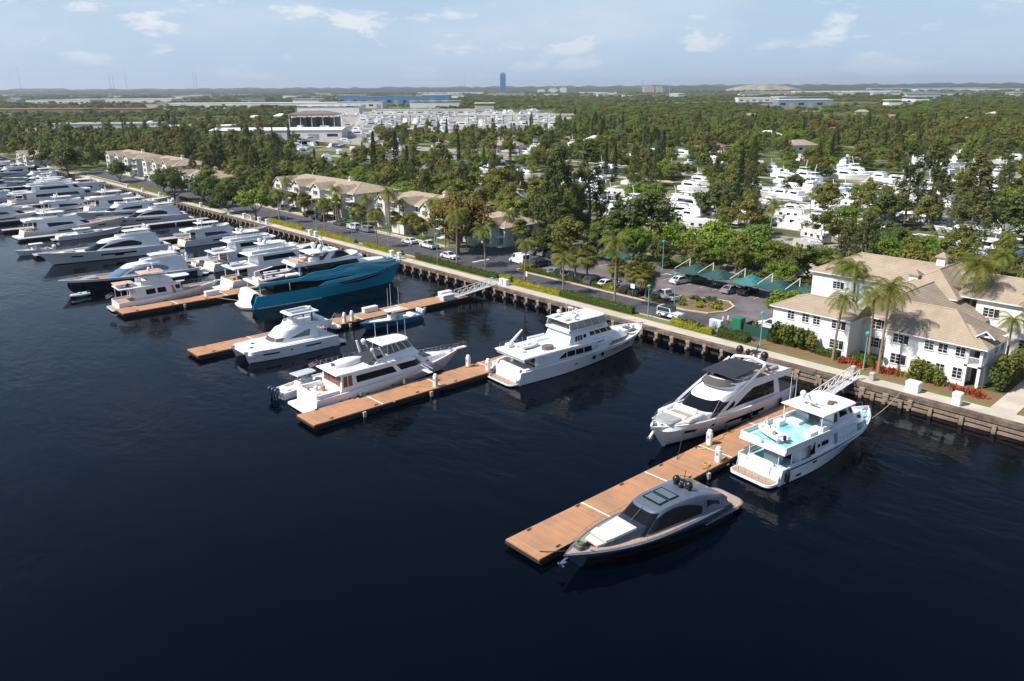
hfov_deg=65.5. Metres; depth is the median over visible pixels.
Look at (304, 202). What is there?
fan palm
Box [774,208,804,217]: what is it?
caravan
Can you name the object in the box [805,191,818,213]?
palm tree
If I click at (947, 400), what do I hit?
promenade
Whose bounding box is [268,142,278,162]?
pine tree
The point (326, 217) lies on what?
parked car
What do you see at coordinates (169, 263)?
motor yacht
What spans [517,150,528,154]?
yacht
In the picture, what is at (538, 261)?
parked car
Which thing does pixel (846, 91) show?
warehouse
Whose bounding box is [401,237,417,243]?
parked car
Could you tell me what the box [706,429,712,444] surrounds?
power pedestal
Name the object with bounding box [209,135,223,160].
pine tree
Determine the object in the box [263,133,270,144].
pine tree
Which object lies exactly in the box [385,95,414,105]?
blue building
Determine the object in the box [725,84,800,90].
hill
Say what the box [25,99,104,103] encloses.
warehouse
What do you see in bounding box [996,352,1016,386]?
shrub
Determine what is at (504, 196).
broadleaf tree
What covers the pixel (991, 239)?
motor yacht
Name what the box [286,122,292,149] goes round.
conifer tree
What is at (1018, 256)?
broadleaf tree
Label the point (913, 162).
yacht
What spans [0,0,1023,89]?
sky
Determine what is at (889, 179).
yacht
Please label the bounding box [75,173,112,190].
motor yacht
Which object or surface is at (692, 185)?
yacht
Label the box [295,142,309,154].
yacht
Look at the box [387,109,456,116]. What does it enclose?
shed
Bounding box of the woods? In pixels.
[0,82,1023,94]
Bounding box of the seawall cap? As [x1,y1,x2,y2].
[0,155,1023,431]
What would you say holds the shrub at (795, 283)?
on the ground at (770, 155)
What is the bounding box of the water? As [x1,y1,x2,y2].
[0,102,1023,680]
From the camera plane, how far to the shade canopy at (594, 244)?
177.53 m
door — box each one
[220,254,226,260]
[239,269,247,276]
[308,134,318,139]
[515,358,534,366]
[750,459,767,474]
[834,433,837,443]
[970,368,976,381]
[974,351,979,359]
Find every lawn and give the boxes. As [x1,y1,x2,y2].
[74,172,637,315]
[584,226,677,249]
[633,314,714,335]
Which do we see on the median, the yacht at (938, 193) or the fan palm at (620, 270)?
the fan palm at (620, 270)
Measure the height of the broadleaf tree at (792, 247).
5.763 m
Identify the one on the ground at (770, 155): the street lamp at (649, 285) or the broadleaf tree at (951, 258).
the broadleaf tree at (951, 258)
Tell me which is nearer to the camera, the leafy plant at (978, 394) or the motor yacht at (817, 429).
the motor yacht at (817, 429)
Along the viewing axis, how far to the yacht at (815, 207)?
247.81 m
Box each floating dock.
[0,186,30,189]
[0,215,77,223]
[1,211,185,232]
[13,200,94,206]
[16,217,209,241]
[32,228,240,258]
[115,285,256,317]
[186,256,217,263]
[187,292,468,359]
[296,355,507,430]
[505,404,797,565]
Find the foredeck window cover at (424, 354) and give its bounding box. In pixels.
[417,352,429,356]
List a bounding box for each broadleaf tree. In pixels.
[26,143,56,169]
[47,144,82,174]
[106,158,134,181]
[148,167,165,191]
[187,174,219,200]
[196,164,217,173]
[202,169,220,196]
[220,164,238,173]
[224,176,236,189]
[229,176,249,191]
[231,164,250,177]
[239,168,252,189]
[240,168,269,189]
[243,176,262,191]
[256,158,280,172]
[260,168,278,187]
[270,166,283,184]
[318,169,342,177]
[334,168,348,176]
[347,174,379,184]
[355,171,365,175]
[367,174,381,185]
[374,163,392,185]
[380,165,405,186]
[390,181,422,190]
[396,177,405,185]
[398,186,414,192]
[399,212,419,234]
[411,171,439,191]
[422,171,440,190]
[429,185,448,192]
[432,187,445,194]
[434,172,454,184]
[439,223,451,243]
[444,178,475,194]
[451,190,470,199]
[464,171,487,191]
[466,160,482,172]
[470,186,496,200]
[479,181,498,193]
[482,176,508,190]
[486,167,514,182]
[490,190,507,202]
[492,199,508,211]
[493,191,515,207]
[499,182,522,193]
[501,194,533,215]
[502,184,517,198]
[504,164,525,176]
[510,218,532,248]
[511,170,516,181]
[513,179,529,191]
[526,180,538,192]
[527,174,536,185]
[527,195,558,221]
[530,227,558,248]
[534,180,550,194]
[550,184,573,199]
[550,216,590,251]
[552,207,568,220]
[582,222,613,259]
[586,202,608,219]
[591,207,639,240]
[598,241,619,265]
[613,190,683,248]
[615,227,636,258]
[616,226,655,251]
[623,182,644,195]
[641,182,669,193]
[646,237,675,265]
[649,222,694,251]
[686,244,709,264]
[692,182,737,214]
[699,238,715,262]
[705,246,734,264]
[706,175,729,188]
[707,172,718,182]
[711,206,737,225]
[719,240,749,272]
[720,224,784,265]
[722,180,743,193]
[724,167,752,195]
[724,246,753,277]
[727,199,765,230]
[729,232,763,269]
[744,249,766,271]
[747,215,775,227]
[755,241,791,268]
[762,259,799,279]
[763,241,789,255]
[783,244,815,277]
[784,244,831,279]
[785,245,797,262]
[800,206,847,246]
[809,181,845,208]
[813,190,840,210]
[814,244,837,263]
[817,257,832,264]
[822,221,855,248]
[834,205,861,218]
[848,183,871,195]
[848,190,877,210]
[852,214,898,243]
[859,178,884,192]
[860,235,910,255]
[864,191,912,220]
[876,227,918,241]
[878,184,896,193]
[886,193,913,222]
[896,242,936,261]
[900,237,918,243]
[904,242,924,250]
[911,196,941,230]
[914,236,940,256]
[916,234,942,245]
[928,238,960,256]
[933,249,959,262]
[938,247,966,259]
[943,225,982,247]
[947,199,980,222]
[951,168,964,192]
[951,179,970,195]
[955,238,984,256]
[957,248,990,269]
[962,194,974,203]
[972,189,1009,208]
[981,193,1023,235]
[984,242,1023,273]
[989,248,1018,274]
[992,231,1017,248]
[996,185,1023,197]
[1010,216,1022,237]
[1012,178,1023,188]
[1016,263,1023,277]
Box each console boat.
[14,242,55,255]
[267,368,322,400]
[360,296,424,329]
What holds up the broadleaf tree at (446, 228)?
on the ground at (770, 155)
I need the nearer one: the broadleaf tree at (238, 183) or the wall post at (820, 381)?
the wall post at (820, 381)
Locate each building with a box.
[8,100,24,101]
[15,150,61,165]
[105,148,161,174]
[141,154,201,180]
[142,102,171,108]
[178,166,241,189]
[239,98,268,101]
[273,174,399,218]
[293,100,325,101]
[296,105,362,113]
[338,95,368,101]
[360,96,385,100]
[374,190,489,238]
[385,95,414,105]
[401,96,421,105]
[410,100,460,107]
[415,95,464,97]
[421,95,450,101]
[428,93,447,94]
[463,207,542,247]
[475,105,494,110]
[495,93,524,95]
[669,93,685,96]
[737,94,760,96]
[755,92,791,94]
[769,252,1023,388]
[772,99,833,107]
[775,96,827,98]
[831,93,869,94]
[883,99,912,105]
[901,92,970,94]
[902,96,928,101]
[904,93,940,97]
[1005,92,1022,95]
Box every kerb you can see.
[79,172,414,256]
[104,170,440,246]
[517,268,734,313]
[635,312,752,341]
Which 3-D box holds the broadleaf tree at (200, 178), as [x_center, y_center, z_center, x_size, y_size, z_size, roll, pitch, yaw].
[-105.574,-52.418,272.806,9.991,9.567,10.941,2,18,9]
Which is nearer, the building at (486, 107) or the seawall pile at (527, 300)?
the seawall pile at (527, 300)
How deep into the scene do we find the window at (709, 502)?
71.80 m
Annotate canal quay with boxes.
[309,107,1023,255]
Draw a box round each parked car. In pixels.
[130,174,141,177]
[270,202,280,207]
[277,204,290,209]
[286,206,300,211]
[302,210,319,216]
[310,214,320,219]
[318,214,335,221]
[333,219,345,225]
[347,222,360,229]
[359,225,374,232]
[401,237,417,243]
[419,239,438,249]
[440,251,458,259]
[509,252,530,263]
[527,247,537,254]
[529,257,550,267]
[536,248,550,256]
[545,267,566,272]
[546,249,566,257]
[559,270,580,275]
[572,273,585,281]
[583,274,606,284]
[597,278,619,284]
[618,284,637,293]
[629,287,652,296]
[650,288,681,301]
[656,304,684,318]
[669,275,690,284]
[684,274,707,282]
[719,284,739,293]
[736,286,758,295]
[758,317,772,327]
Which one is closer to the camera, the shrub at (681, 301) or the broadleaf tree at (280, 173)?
the shrub at (681, 301)
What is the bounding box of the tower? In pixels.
[500,72,505,92]
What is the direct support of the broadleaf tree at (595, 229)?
on the ground at (770, 155)
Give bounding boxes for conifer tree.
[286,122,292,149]
[370,130,377,170]
[392,131,399,167]
[404,144,408,176]
[456,135,460,163]
[603,142,608,175]
[660,129,666,157]
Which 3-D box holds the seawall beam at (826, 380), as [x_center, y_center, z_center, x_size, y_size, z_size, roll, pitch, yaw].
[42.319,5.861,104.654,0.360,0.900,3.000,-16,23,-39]
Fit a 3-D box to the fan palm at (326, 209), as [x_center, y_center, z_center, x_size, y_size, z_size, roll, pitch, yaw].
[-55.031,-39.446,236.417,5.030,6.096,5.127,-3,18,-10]
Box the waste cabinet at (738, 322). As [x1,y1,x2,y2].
[732,315,745,330]
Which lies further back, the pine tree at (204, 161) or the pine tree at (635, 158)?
the pine tree at (204, 161)
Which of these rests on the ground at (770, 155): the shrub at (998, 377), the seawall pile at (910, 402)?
the shrub at (998, 377)
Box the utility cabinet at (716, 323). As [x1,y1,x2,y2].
[709,318,723,333]
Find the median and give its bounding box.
[518,269,731,311]
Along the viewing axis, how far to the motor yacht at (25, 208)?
262.66 m
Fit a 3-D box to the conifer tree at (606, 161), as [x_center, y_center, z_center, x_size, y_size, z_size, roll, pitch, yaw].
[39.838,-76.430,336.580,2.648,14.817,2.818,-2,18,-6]
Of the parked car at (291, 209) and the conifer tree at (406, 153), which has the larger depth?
the conifer tree at (406, 153)
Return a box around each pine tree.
[182,147,191,157]
[187,142,193,158]
[187,155,196,168]
[190,137,198,160]
[201,153,209,166]
[205,141,221,170]
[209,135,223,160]
[209,144,223,170]
[216,144,224,161]
[225,133,236,159]
[238,138,250,164]
[242,153,250,164]
[256,132,263,154]
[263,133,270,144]
[267,131,280,158]
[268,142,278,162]
[268,167,277,190]
[271,135,283,150]
[405,157,416,181]
[407,153,419,181]
[417,168,434,192]
[428,158,435,175]
[451,158,472,190]
[487,152,498,173]
[515,171,526,192]
[570,171,580,191]
[609,193,623,235]
[626,144,642,182]
[641,150,656,184]
[678,224,687,255]
[712,150,723,176]
[716,188,731,223]
[740,161,762,202]
[741,167,752,199]
[833,217,861,258]
[848,211,882,255]
[892,139,927,222]
[910,136,954,222]
[924,182,945,227]
[940,148,1002,248]
[995,160,1016,190]
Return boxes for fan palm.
[272,192,283,202]
[296,191,312,210]
[322,198,332,213]
[329,198,342,218]
[347,202,362,222]
[355,204,366,225]
[387,210,400,224]
[412,217,427,234]
[447,224,462,241]
[458,221,474,247]
[564,246,585,276]
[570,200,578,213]
[576,244,600,274]
[607,256,626,284]
[623,260,643,284]
[780,180,789,186]
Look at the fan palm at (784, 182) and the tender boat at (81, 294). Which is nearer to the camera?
the tender boat at (81, 294)
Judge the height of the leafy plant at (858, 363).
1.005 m
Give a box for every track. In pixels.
[330,141,518,156]
[330,154,538,173]
[573,171,708,185]
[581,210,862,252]
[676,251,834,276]
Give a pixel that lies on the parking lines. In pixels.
(486, 259)
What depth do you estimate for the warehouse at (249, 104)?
1629.32 m
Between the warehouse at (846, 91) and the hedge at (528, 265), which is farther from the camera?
the warehouse at (846, 91)
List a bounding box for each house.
[492,140,522,151]
[691,141,725,153]
[780,139,817,151]
[854,109,868,114]
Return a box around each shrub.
[418,234,428,239]
[472,243,482,248]
[630,249,644,260]
[633,252,649,262]
[649,293,660,299]
[658,258,673,266]
[676,299,685,305]
[680,255,695,266]
[686,294,699,298]
[688,318,697,323]
[695,301,704,307]
[696,297,706,301]
[697,261,710,268]
[705,296,717,300]
[708,302,721,309]
[709,264,723,269]
[710,299,722,304]
[738,268,755,278]
[746,271,764,278]
[750,321,759,326]
[769,321,781,342]
[777,322,787,344]
[784,323,796,344]
[789,277,805,286]
[793,327,802,346]
[798,328,811,348]
[802,278,811,285]
[805,331,818,350]
[908,356,926,379]
[922,363,937,382]
[932,366,947,382]
[988,362,1008,390]
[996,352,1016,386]
[1003,352,1020,377]
[1009,348,1023,380]
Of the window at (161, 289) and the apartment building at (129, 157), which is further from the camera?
the apartment building at (129, 157)
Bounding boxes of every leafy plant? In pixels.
[836,355,847,363]
[848,357,860,364]
[855,360,867,367]
[872,362,883,370]
[880,365,892,374]
[887,366,900,375]
[895,370,907,376]
[906,372,918,379]
[933,380,946,386]
[948,382,961,391]
[954,386,964,391]
[962,386,974,394]
[969,387,985,396]
[971,389,988,399]
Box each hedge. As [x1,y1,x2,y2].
[127,183,166,194]
[167,193,218,207]
[267,217,304,229]
[310,228,357,242]
[362,241,403,254]
[415,253,498,278]
[498,274,512,282]
[512,278,560,295]
[519,262,534,270]
[526,266,633,295]
[559,289,636,314]
[603,283,617,290]
[669,317,714,334]
[715,325,752,342]
[766,334,795,347]
[814,346,840,358]
[852,350,876,366]
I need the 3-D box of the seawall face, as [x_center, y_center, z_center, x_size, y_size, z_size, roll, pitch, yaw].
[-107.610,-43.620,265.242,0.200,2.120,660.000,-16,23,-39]
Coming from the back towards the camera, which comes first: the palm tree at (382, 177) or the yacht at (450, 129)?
the yacht at (450, 129)
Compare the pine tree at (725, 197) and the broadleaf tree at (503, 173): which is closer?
the pine tree at (725, 197)
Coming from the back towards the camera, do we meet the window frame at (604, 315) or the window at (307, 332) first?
the window at (307, 332)
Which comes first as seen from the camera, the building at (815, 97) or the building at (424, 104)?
the building at (424, 104)
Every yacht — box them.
[0,160,21,167]
[0,162,38,176]
[0,189,17,201]
[0,200,36,210]
[0,204,58,220]
[2,165,66,180]
[2,172,122,205]
[3,169,58,186]
[12,205,125,238]
[32,192,94,214]
[33,173,104,187]
[37,223,179,264]
[58,246,208,292]
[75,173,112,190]
[75,193,164,219]
[78,186,172,211]
[96,199,193,225]
[172,212,269,247]
[203,224,316,272]
[212,237,305,290]
[288,319,466,412]
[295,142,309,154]
[300,136,316,140]
[321,151,331,160]
[326,139,343,147]
[335,138,350,141]
[341,121,359,127]
[347,113,360,116]
[348,131,366,136]
[351,122,369,131]
[356,114,373,123]
[357,115,375,119]
[363,121,376,127]
[363,130,379,136]
[374,116,391,119]
[377,122,394,127]
[387,119,402,122]
[401,117,411,123]
[412,118,420,123]
[416,115,432,119]
[416,121,424,127]
[427,110,443,115]
[428,115,448,127]
[429,116,448,123]
[431,126,452,131]
[442,119,456,122]
[444,122,469,127]
[464,118,478,122]
[465,110,485,119]
[479,162,498,172]
[482,110,499,113]
[485,117,512,130]
[487,118,506,124]
[487,301,642,385]
[501,109,514,113]
[507,119,528,127]
[515,182,526,201]
[516,110,535,116]
[516,166,540,178]
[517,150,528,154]
[523,108,538,112]
[527,115,546,119]
[534,117,548,123]
[544,113,555,119]
[557,471,742,567]
[593,156,616,173]
[594,192,625,214]
[596,173,609,182]
[608,164,625,171]
[620,173,656,185]
[623,188,640,202]
[646,345,800,446]
[668,188,682,198]
[670,187,713,207]
[671,200,692,212]
[676,147,689,157]
[677,177,708,191]
[678,209,709,218]
[683,205,716,220]
[684,159,699,164]
[690,167,710,185]
[706,208,714,218]
[730,372,870,487]
[731,204,777,224]
[758,178,788,198]
[759,189,780,204]
[762,186,771,191]
[767,158,786,171]
[770,165,790,182]
[770,168,786,176]
[771,182,801,189]
[776,212,821,222]
[777,216,800,227]
[779,161,812,176]
[784,201,812,209]
[786,189,808,200]
[787,208,807,229]
[799,203,836,210]
[799,216,844,236]
[800,166,824,185]
[802,179,816,191]
[803,178,822,185]
[807,200,836,205]
[831,160,870,180]
[833,179,850,198]
[836,157,852,167]
[839,178,857,195]
[841,189,858,196]
[845,156,874,174]
[864,170,888,181]
[877,182,897,192]
[879,212,899,223]
[882,174,905,183]
[898,213,912,220]
[903,159,929,172]
[904,211,925,221]
[911,189,950,214]
[917,225,1023,258]
[918,216,946,224]
[923,173,959,200]
[930,159,955,174]
[934,221,982,233]
[936,159,967,167]
[946,217,1015,230]
[950,150,963,161]
[986,174,1023,194]
[991,156,1012,163]
[992,161,1020,177]
[1013,151,1021,159]
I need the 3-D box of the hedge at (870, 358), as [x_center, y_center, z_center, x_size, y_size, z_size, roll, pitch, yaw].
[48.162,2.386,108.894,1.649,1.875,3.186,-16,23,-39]
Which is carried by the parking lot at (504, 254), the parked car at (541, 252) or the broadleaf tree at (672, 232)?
the parked car at (541, 252)
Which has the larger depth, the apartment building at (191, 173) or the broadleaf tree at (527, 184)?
the apartment building at (191, 173)
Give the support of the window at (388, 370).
in the motor yacht at (393, 360)
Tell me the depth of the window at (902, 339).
105.52 m
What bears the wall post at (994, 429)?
in the water
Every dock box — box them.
[204,289,219,295]
[361,305,377,312]
[438,289,451,296]
[440,293,454,300]
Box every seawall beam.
[785,370,793,377]
[798,372,815,382]
[822,379,843,390]
[848,386,871,398]
[874,393,899,405]
[903,400,928,414]
[932,408,960,422]
[963,417,992,431]
[996,426,1023,440]
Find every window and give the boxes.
[36,191,79,196]
[39,185,69,189]
[47,222,73,226]
[59,203,77,206]
[101,251,136,255]
[103,240,141,248]
[108,200,129,203]
[123,205,141,208]
[127,265,168,273]
[135,218,160,220]
[140,210,167,215]
[146,288,155,294]
[157,287,166,292]
[205,231,227,235]
[240,240,261,246]
[259,265,291,273]
[263,252,295,260]
[290,329,309,338]
[324,371,339,385]
[339,268,388,283]
[343,377,347,387]
[348,194,352,200]
[348,375,352,385]
[356,366,396,382]
[396,358,420,369]
[499,228,503,235]
[499,238,503,245]
[567,350,574,356]
[576,348,583,354]
[584,345,591,351]
[648,505,702,533]
[672,524,704,538]
[707,500,719,506]
[710,401,735,418]
[726,407,763,422]
[733,380,773,407]
[741,412,757,419]
[787,310,794,319]
[801,313,809,322]
[810,442,815,454]
[812,315,820,325]
[829,338,843,350]
[831,319,846,330]
[832,281,844,289]
[839,409,846,416]
[867,336,885,349]
[869,319,883,330]
[889,352,906,365]
[892,333,909,345]
[923,339,934,350]
[935,362,944,370]
[937,342,948,353]
[951,366,962,379]
[954,346,966,357]
[982,307,1000,318]
[994,346,998,354]
[1018,339,1023,350]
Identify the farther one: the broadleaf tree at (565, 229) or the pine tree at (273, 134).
the pine tree at (273, 134)
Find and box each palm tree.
[229,167,241,190]
[257,180,269,190]
[263,175,269,190]
[269,187,285,219]
[280,175,294,207]
[314,196,329,230]
[326,184,342,219]
[329,192,343,219]
[357,194,374,224]
[365,210,382,243]
[368,171,380,183]
[376,172,386,184]
[378,186,399,233]
[391,197,407,220]
[422,195,438,241]
[432,197,448,246]
[444,205,471,262]
[461,148,470,161]
[469,222,493,270]
[486,217,497,226]
[494,202,505,211]
[501,208,517,220]
[515,236,537,279]
[525,159,537,167]
[528,165,537,173]
[553,254,574,289]
[597,230,634,301]
[715,180,725,186]
[742,187,759,222]
[763,198,783,240]
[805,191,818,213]
[826,254,861,276]
[838,258,872,298]
[855,214,876,248]
[862,205,881,245]
[928,229,941,238]
[949,252,1006,304]
[990,245,1017,274]
[1000,232,1020,247]
[1017,294,1023,376]
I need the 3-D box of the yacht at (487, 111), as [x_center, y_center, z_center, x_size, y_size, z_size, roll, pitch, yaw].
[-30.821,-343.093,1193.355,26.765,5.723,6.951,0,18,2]
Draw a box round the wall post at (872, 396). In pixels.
[870,392,874,400]
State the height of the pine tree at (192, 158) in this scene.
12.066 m
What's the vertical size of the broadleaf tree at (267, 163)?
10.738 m
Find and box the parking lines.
[238,204,767,298]
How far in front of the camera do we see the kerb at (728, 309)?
143.85 m
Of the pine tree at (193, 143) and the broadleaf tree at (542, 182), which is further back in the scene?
the pine tree at (193, 143)
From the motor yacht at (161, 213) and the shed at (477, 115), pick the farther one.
the shed at (477, 115)
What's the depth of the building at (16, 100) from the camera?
2578.13 m
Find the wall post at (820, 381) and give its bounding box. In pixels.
[818,378,822,385]
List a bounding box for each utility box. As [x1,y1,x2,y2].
[503,279,508,285]
[850,365,856,375]
[869,371,875,380]
[904,379,922,393]
[951,390,964,406]
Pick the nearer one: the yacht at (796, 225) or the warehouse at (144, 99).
the yacht at (796, 225)
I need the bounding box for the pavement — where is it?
[107,170,446,246]
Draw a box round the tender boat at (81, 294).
[70,290,90,296]
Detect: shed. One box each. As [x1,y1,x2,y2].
[285,111,341,126]
[372,114,437,124]
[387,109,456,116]
[457,114,574,124]
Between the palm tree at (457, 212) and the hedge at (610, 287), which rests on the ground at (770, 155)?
the palm tree at (457, 212)
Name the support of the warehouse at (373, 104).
on the ground at (770, 155)
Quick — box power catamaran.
[231,305,346,363]
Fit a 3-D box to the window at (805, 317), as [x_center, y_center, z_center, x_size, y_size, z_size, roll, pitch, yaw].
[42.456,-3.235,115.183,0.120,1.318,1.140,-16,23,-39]
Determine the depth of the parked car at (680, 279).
153.75 m
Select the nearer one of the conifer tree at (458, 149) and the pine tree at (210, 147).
the pine tree at (210, 147)
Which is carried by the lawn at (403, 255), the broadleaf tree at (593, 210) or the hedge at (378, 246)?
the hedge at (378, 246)
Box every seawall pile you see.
[436,273,441,279]
[445,276,450,282]
[492,288,497,295]
[502,291,508,298]
[513,294,518,301]
[524,297,529,304]
[535,300,541,307]
[547,303,552,310]
[638,328,645,336]
[653,332,660,340]
[669,336,675,344]
[684,340,691,349]
[701,344,707,353]
[718,349,725,358]
[794,369,801,379]
[814,375,821,385]
[858,386,866,397]
[881,393,890,404]
[906,399,914,410]
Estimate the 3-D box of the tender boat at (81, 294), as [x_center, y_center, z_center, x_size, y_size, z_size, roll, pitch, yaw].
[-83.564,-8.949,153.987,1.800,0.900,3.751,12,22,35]
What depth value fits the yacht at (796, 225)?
215.04 m
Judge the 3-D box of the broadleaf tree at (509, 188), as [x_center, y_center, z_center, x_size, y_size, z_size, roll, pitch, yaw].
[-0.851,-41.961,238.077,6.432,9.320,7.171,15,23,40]
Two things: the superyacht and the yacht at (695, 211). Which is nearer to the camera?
the superyacht
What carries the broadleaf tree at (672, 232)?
on the ground at (770, 155)
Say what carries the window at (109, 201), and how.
in the motor yacht at (104, 202)
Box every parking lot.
[447,244,580,268]
[540,257,785,320]
[713,313,768,328]
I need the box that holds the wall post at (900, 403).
[898,399,903,408]
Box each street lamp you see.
[647,284,650,316]
[674,272,677,305]
[759,311,764,345]
[862,331,870,369]
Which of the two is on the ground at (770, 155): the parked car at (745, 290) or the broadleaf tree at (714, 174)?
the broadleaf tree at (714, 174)
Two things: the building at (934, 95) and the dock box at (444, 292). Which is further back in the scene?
the building at (934, 95)
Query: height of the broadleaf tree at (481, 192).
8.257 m
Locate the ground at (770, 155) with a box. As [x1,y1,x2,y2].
[0,89,1023,413]
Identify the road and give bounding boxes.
[81,170,519,274]
[507,272,761,341]
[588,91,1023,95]
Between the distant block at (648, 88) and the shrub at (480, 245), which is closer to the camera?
the shrub at (480, 245)
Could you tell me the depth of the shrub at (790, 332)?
115.51 m
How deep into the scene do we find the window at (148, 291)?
146.09 m
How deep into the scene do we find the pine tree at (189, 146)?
371.87 m
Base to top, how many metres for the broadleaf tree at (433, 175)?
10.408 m
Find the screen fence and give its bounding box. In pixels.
[743,320,770,339]
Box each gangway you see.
[388,253,401,260]
[454,277,497,296]
[809,367,860,393]
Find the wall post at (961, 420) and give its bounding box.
[958,416,964,424]
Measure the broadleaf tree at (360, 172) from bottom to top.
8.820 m
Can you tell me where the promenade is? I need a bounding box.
[70,172,1023,423]
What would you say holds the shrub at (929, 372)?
on the planting bed
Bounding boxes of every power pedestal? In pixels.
[342,312,346,322]
[350,310,353,320]
[433,373,437,386]
[466,355,470,366]
[485,358,489,370]
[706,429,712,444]
[714,446,721,462]
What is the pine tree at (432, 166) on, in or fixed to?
on the ground at (770, 155)
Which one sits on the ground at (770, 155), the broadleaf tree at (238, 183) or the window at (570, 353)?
the broadleaf tree at (238, 183)
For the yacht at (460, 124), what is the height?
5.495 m
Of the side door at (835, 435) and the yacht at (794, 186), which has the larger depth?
the yacht at (794, 186)
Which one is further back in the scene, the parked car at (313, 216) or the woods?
the woods
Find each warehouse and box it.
[0,108,100,115]
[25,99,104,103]
[44,122,167,128]
[92,108,162,113]
[105,98,183,102]
[148,124,238,129]
[149,102,336,108]
[209,127,348,139]
[337,101,386,107]
[375,109,476,113]
[417,92,483,93]
[578,92,616,93]
[735,97,802,101]
[791,90,900,92]
[866,87,987,89]
[911,88,1023,90]
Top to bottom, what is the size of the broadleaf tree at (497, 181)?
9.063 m
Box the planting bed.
[753,339,1003,404]
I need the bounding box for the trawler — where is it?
[105,263,222,311]
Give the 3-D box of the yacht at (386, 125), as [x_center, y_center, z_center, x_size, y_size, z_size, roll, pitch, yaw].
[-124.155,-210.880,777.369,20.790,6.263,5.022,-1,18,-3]
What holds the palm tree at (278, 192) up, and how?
on the ground at (770, 155)
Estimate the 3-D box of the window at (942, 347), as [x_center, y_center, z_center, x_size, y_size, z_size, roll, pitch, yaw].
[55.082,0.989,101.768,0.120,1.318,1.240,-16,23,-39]
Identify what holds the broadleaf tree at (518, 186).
on the ground at (770, 155)
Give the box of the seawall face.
[0,157,1023,436]
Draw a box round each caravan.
[336,149,342,154]
[766,259,779,269]
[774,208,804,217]
[792,238,822,249]
[840,199,853,205]
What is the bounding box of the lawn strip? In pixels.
[767,349,991,406]
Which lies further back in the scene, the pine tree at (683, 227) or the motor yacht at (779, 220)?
the motor yacht at (779, 220)
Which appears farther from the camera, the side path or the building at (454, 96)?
the building at (454, 96)
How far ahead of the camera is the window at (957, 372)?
101.13 m
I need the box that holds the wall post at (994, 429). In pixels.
[991,424,997,434]
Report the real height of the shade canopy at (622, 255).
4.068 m
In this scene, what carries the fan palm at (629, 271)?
on the median
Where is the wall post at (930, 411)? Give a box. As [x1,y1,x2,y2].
[927,407,933,416]
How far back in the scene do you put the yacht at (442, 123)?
769.80 m
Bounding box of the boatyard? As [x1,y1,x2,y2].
[297,112,570,140]
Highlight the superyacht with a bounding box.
[235,236,400,309]
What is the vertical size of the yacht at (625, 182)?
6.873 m
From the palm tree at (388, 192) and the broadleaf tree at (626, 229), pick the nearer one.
the broadleaf tree at (626, 229)
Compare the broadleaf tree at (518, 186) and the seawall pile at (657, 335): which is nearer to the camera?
the seawall pile at (657, 335)
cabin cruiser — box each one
[51,225,122,240]
[173,224,208,236]
[191,254,218,266]
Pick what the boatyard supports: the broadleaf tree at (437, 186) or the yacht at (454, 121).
the yacht at (454, 121)
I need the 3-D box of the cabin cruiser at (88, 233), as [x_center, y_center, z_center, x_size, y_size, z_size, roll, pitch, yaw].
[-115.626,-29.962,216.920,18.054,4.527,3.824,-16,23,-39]
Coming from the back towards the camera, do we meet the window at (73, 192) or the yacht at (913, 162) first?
the yacht at (913, 162)
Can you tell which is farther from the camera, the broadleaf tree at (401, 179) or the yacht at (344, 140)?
the yacht at (344, 140)
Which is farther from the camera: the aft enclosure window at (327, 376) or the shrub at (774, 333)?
the shrub at (774, 333)
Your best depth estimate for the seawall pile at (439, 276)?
165.69 m
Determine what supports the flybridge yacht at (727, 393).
on the water
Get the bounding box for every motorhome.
[604,188,627,197]
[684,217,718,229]
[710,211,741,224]
[800,228,831,242]
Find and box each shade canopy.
[576,241,604,253]
[598,251,631,261]
[675,258,712,282]
[698,263,739,285]
[730,268,771,292]
[757,273,800,292]
[785,278,811,293]
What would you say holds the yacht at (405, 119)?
on the ground at (770, 155)
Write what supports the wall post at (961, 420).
in the water
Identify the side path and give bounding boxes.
[990,381,1023,413]
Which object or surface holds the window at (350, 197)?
in the apartment building at (314, 186)
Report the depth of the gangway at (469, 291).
151.50 m
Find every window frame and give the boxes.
[365,340,410,357]
[547,315,606,328]
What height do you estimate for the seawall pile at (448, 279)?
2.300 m
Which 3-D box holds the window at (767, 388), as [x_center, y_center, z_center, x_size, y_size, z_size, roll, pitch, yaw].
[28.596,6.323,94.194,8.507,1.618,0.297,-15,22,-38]
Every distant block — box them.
[548,88,557,92]
[560,87,566,92]
[643,85,653,92]
[654,86,662,92]
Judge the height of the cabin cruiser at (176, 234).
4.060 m

